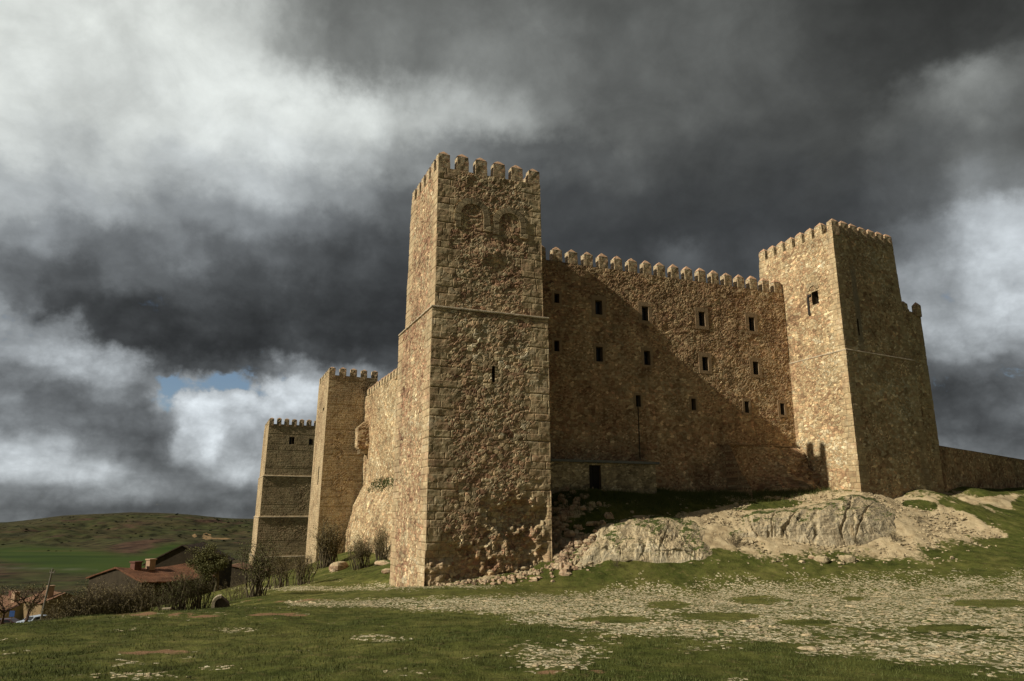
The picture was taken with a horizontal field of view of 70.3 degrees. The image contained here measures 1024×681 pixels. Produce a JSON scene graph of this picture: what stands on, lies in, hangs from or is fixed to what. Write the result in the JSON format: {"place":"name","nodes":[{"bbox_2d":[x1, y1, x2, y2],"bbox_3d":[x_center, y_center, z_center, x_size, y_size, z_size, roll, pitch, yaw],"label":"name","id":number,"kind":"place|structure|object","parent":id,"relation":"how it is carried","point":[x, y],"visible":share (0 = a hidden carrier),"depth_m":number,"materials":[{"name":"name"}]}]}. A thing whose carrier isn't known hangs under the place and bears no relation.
{"place":"outdoors","nodes":[
{"label":"outdoors","id":0,"kind":"place"},
{"bbox_2d":[0,486,1023,680],"bbox_3d":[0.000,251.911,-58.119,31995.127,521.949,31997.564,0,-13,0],"label":"ground","id":1,"kind":"structure","parent":0,"point":[31,559],"depth_m":21.91,"materials":[{"name":"green plant"}]},
{"bbox_2d":[0,618,20,623],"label":"parked car","id":2,"kind":"object","parent":1,"relation":"on","point":[7,620],"visible":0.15,"depth_m":91.89,"materials":[{"name":"silver paint"}]},
{"bbox_2d":[9,611,14,621],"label":"road sign","id":3,"kind":"object","parent":1,"relation":"on","point":[11,614],"visible":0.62,"depth_m":83.02,"materials":[{"name":"blue metal"}]},
{"bbox_2d":[0,590,27,619],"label":"house","id":4,"kind":"structure","parent":1,"relation":"on","point":[18,612],"depth_m":113.91,"materials":[{"name":"paint"}]},
{"bbox_2d":[0,584,29,623],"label":"tree","id":5,"kind":"object","parent":1,"relation":"on","point":[3,610],"visible":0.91,"depth_m":79.14,"materials":[{"name":"brown plant"}]},
{"bbox_2d":[10,583,50,621],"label":"tree","id":6,"kind":"object","parent":1,"relation":"on","point":[30,605],"visible":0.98,"depth_m":75.22,"materials":[{"name":"brown plant"}]},
{"bbox_2d":[17,614,49,622],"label":"parked car","id":7,"kind":"object","parent":1,"relation":"on","point":[34,617],"visible":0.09,"depth_m":91.52,"materials":[{"name":"silver metal"}]},
{"bbox_2d":[40,568,54,620],"bbox_3d":[-37.654,21.211,58.700,0.814,5.375,0.200,0,-13,0],"label":"utility pole","id":8,"kind":"object","parent":1,"relation":"on","point":[46,595],"visible":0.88,"depth_m":58.84,"materials":[{"name":"grey wood"}]},
{"bbox_2d":[30,606,67,619],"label":"shrub","id":9,"kind":"object","parent":1,"relation":"on","point":[47,617],"visible":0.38,"depth_m":48.77,"materials":[{"name":"green plant"}]},
{"bbox_2d":[22,585,83,619],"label":"house","id":10,"kind":"structure","parent":1,"relation":"on","point":[53,597],"depth_m":111.39,"materials":[{"name":"paint"}]},
{"bbox_2d":[45,584,100,618],"bbox_3d":[-22.684,14.118,37.618,2.581,3.047,2.961,0,-13,0],"label":"shrub","id":11,"kind":"object","parent":1,"relation":"on","point":[74,607],"visible":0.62,"depth_m":37.57,"materials":[{"name":"green plant"}]},
{"bbox_2d":[68,575,122,614],"bbox_3d":[-21.691,13.965,38.400,2.686,3.466,2.946,0,-13,0],"label":"shrub","id":12,"kind":"object","parent":1,"relation":"on","point":[98,606],"visible":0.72,"depth_m":38.12,"materials":[{"name":"green plant"}]},
{"bbox_2d":[99,578,140,614],"bbox_3d":[-20.945,14.217,38.832,2.883,2.912,2.591,2,-13,-7],"label":"shrub","id":13,"kind":"object","parent":1,"relation":"on","point":[123,609],"visible":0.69,"depth_m":38.46,"materials":[{"name":"green plant"}]},
{"bbox_2d":[113,575,170,613],"bbox_3d":[-19.874,13.943,38.940,2.490,2.959,2.419,-5,-14,19],"label":"shrub","id":14,"kind":"object","parent":1,"relation":"on","point":[142,603],"visible":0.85,"depth_m":38.55,"materials":[{"name":"green plant"}]},
{"bbox_2d":[86,558,215,608],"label":"house","id":15,"kind":"structure","parent":1,"relation":"on","point":[151,573],"depth_m":67.39,"materials":[{"name":"tile"}]},
{"bbox_2d":[149,584,179,610],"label":"shrub","id":16,"kind":"object","parent":1,"relation":"on","point":[166,602],"visible":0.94,"depth_m":35.91,"materials":[{"name":"green plant"}]},
{"bbox_2d":[161,563,203,610],"bbox_3d":[-16.453,12.508,36.450,2.138,2.664,2.054,12,-18,-41],"label":"shrub","id":17,"kind":"object","parent":1,"relation":"on","point":[182,599],"visible":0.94,"depth_m":36.35,"materials":[{"name":"green plant"}]},
{"bbox_2d":[142,541,234,591],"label":"house","id":18,"kind":"structure","parent":1,"relation":"on","point":[175,556],"depth_m":82.75,"materials":[{"name":"stone"}]},
{"bbox_2d":[186,568,216,609],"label":"shrub","id":19,"kind":"object","parent":1,"relation":"on","point":[200,593],"visible":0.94,"depth_m":36.97,"materials":[{"name":"green plant"}]},
{"bbox_2d":[184,540,231,591],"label":"tree","id":20,"kind":"object","parent":1,"relation":"on","point":[207,561],"visible":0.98,"depth_m":68.05,"materials":[{"name":"green plant"}]},
{"bbox_2d":[211,594,229,608],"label":"stone arch","id":21,"kind":"structure","parent":1,"relation":"on","point":[219,601],"depth_m":33.94,"materials":[{"name":"beige stone"}]},
{"bbox_2d":[217,577,251,600],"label":"shrub","id":22,"kind":"object","parent":1,"relation":"on","point":[234,589],"visible":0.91,"depth_m":41.71,"materials":[{"name":"green plant"}]},
{"bbox_2d":[230,563,268,586],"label":"house","id":23,"kind":"structure","parent":1,"relation":"on","point":[241,576],"depth_m":99.32,"materials":[{"name":"stone"}]},
{"bbox_2d":[232,535,283,597],"bbox_3d":[-14.494,12.758,41.244,3.030,3.743,3.621,0,-13,0],"label":"shrub","id":24,"kind":"object","parent":1,"relation":"on","point":[257,576],"visible":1,"depth_m":40.79,"materials":[{"name":"green plant"}]},
{"bbox_2d":[262,552,310,588],"bbox_3d":[-16.036,15.969,50.842,3.751,2.845,2.882,8,-16,-31],"label":"shrub","id":25,"kind":"object","parent":1,"relation":"on","point":[284,565],"visible":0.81,"depth_m":50.55,"materials":[{"name":"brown plant"}]},
{"bbox_2d":[292,550,322,585],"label":"shrub","id":26,"kind":"object","parent":1,"relation":"on","point":[301,580],"visible":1,"depth_m":47.65,"materials":[{"name":"green plant"}]},
{"bbox_2d":[309,514,352,568],"bbox_3d":[-15.901,17.598,63.707,4.017,4.612,3.828,5,-14,-19],"label":"shrub","id":27,"kind":"object","parent":1,"relation":"on","point":[325,552],"visible":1,"depth_m":63.28,"materials":[{"name":"green plant"}]},
{"bbox_2d":[329,561,348,571],"bbox_3d":[-14.099,18.551,59.312,1.217,1.040,1.747,-9,-16,33],"label":"boulder","id":28,"kind":"object","parent":1,"relation":"on","point":[337,566],"visible":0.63,"depth_m":58.76,"materials":[{"name":"beige stone"}]},
{"bbox_2d":[344,533,374,569],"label":"shrub","id":29,"kind":"object","parent":1,"relation":"on","point":[361,552],"visible":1,"depth_m":57.44,"materials":[{"name":"green plant"}]},
{"bbox_2d":[371,524,390,565],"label":"shrub","id":30,"kind":"object","parent":1,"relation":"on","point":[378,550],"visible":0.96,"depth_m":54.73,"materials":[{"name":"green plant"}]},
{"bbox_2d":[374,560,389,565],"bbox_3d":[-9.027,15.842,51.724,1.592,0.453,0.999,-8,-15,30],"label":"boulder","id":31,"kind":"object","parent":1,"relation":"on","point":[380,562],"visible":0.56,"depth_m":51.39,"materials":[{"name":"beige stone"}]},
{"bbox_2d":[381,568,389,573],"bbox_3d":[-8.092,15.177,47.813,0.991,0.355,0.693,3,-14,-12],"label":"boulder","id":32,"kind":"object","parent":1,"relation":"on","point":[386,571],"visible":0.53,"depth_m":47.51,"materials":[{"name":"beige stone"}]},
{"bbox_2d":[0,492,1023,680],"bbox_3d":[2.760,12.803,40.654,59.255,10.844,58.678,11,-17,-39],"label":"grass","id":33,"kind":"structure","parent":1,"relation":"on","point":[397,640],"depth_m":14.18,"materials":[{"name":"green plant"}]},
{"bbox_2d":[436,486,644,585],"bbox_3d":[1.417,11.081,42.341,13.800,5.503,6.788,9,-16,-33],"label":"rubble","id":34,"kind":"object","parent":1,"relation":"on","point":[564,564],"visible":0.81,"depth_m":41.89,"materials":[{"name":"beige stone"}]},
{"bbox_2d":[79,578,1023,677],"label":"limestone chips","id":35,"kind":"object","parent":1,"relation":"on","point":[787,601],"visible":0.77,"depth_m":19.98,"materials":[{"name":"beige gravel"}]},
{"bbox_2d":[249,152,944,586],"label":"castle","id":36,"kind":"structure","parent":1,"relation":"on","point":[523,362],"depth_m":52.93,"materials":[{"name":"stone"}]},
{"bbox_2d":[366,475,393,492],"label":"ledge grass","id":37,"kind":"structure","parent":36,"relation":"on","point":[385,483],"depth_m":68.16,"materials":[{"name":"green plant"}]},
{"bbox_2d":[550,459,659,493],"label":"stone shed","id":38,"kind":"structure","parent":1,"relation":"on","point":[637,476],"depth_m":48.07,"materials":[{"name":"brown stone"}]},
{"bbox_2d":[589,465,600,488],"bbox_3d":[5.399,9.271,47.837,1.120,2.340,0.300,5,-14,-22],"label":"door","id":39,"kind":"structure","parent":38,"relation":"in","point":[594,470],"depth_m":48.02,"materials":[{"name":"wood"}]},
{"bbox_2d":[573,515,711,565],"bbox_3d":[7.902,12.629,42.875,13.334,4.556,4.318,4,-14,-16],"label":"rock outcrop","id":40,"kind":"object","parent":1,"relation":"on","point":[659,539],"visible":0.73,"depth_m":42.11,"materials":[{"name":"beige stone"}]},
{"bbox_2d":[551,485,834,534],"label":"tall grass","id":41,"kind":"structure","parent":1,"relation":"on","point":[663,498],"depth_m":48.18,"materials":[{"name":"green plant"}]},
{"bbox_2d":[719,531,742,547],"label":"grass tuft","id":42,"kind":"object","parent":1,"relation":"on","point":[734,540],"visible":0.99,"depth_m":43.46,"materials":[{"name":"beige plant"}]},
{"bbox_2d":[479,489,1006,577],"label":"bank stones","id":43,"kind":"object","parent":1,"relation":"on","point":[524,567],"visible":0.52,"depth_m":45.44,"materials":[{"name":"stone"}]},
{"bbox_2d":[729,494,896,546],"bbox_3d":[20.348,12.079,46.904,17.620,4.351,4.852,3,-14,-14],"label":"rock outcrop","id":44,"kind":"object","parent":1,"relation":"on","point":[842,521],"visible":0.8,"depth_m":45.48,"materials":[{"name":"grey stone"}]},
{"bbox_2d":[885,530,898,541],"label":"grass tuft","id":45,"kind":"object","parent":44,"relation":"on","point":[891,535],"visible":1,"depth_m":45.01,"materials":[{"name":"beige plant"}]},
{"bbox_2d":[814,555,828,563],"bbox_3d":[17.813,12.647,41.843,0.624,0.534,0.872,11,-17,-39],"label":"boulder","id":46,"kind":"object","parent":1,"relation":"on","point":[822,559],"visible":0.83,"depth_m":41.60,"materials":[{"name":"stone"}]},
{"bbox_2d":[839,554,855,562],"bbox_3d":[19.479,12.729,42.209,0.977,0.615,0.685,-1,-13,6],"label":"boulder","id":47,"kind":"object","parent":1,"relation":"on","point":[848,558],"visible":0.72,"depth_m":41.97,"materials":[{"name":"stone"}]},
{"bbox_2d":[939,446,1023,491],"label":"stone wall","id":48,"kind":"structure","parent":1,"relation":"on","point":[967,468],"depth_m":59.92,"materials":[{"name":"brown stone"}]},
{"bbox_2d":[0,0,1023,521],"label":"sky","id":49,"kind":"structure","parent":0,"point":[205,205],"materials":[{"name":"grey"}]}
]}

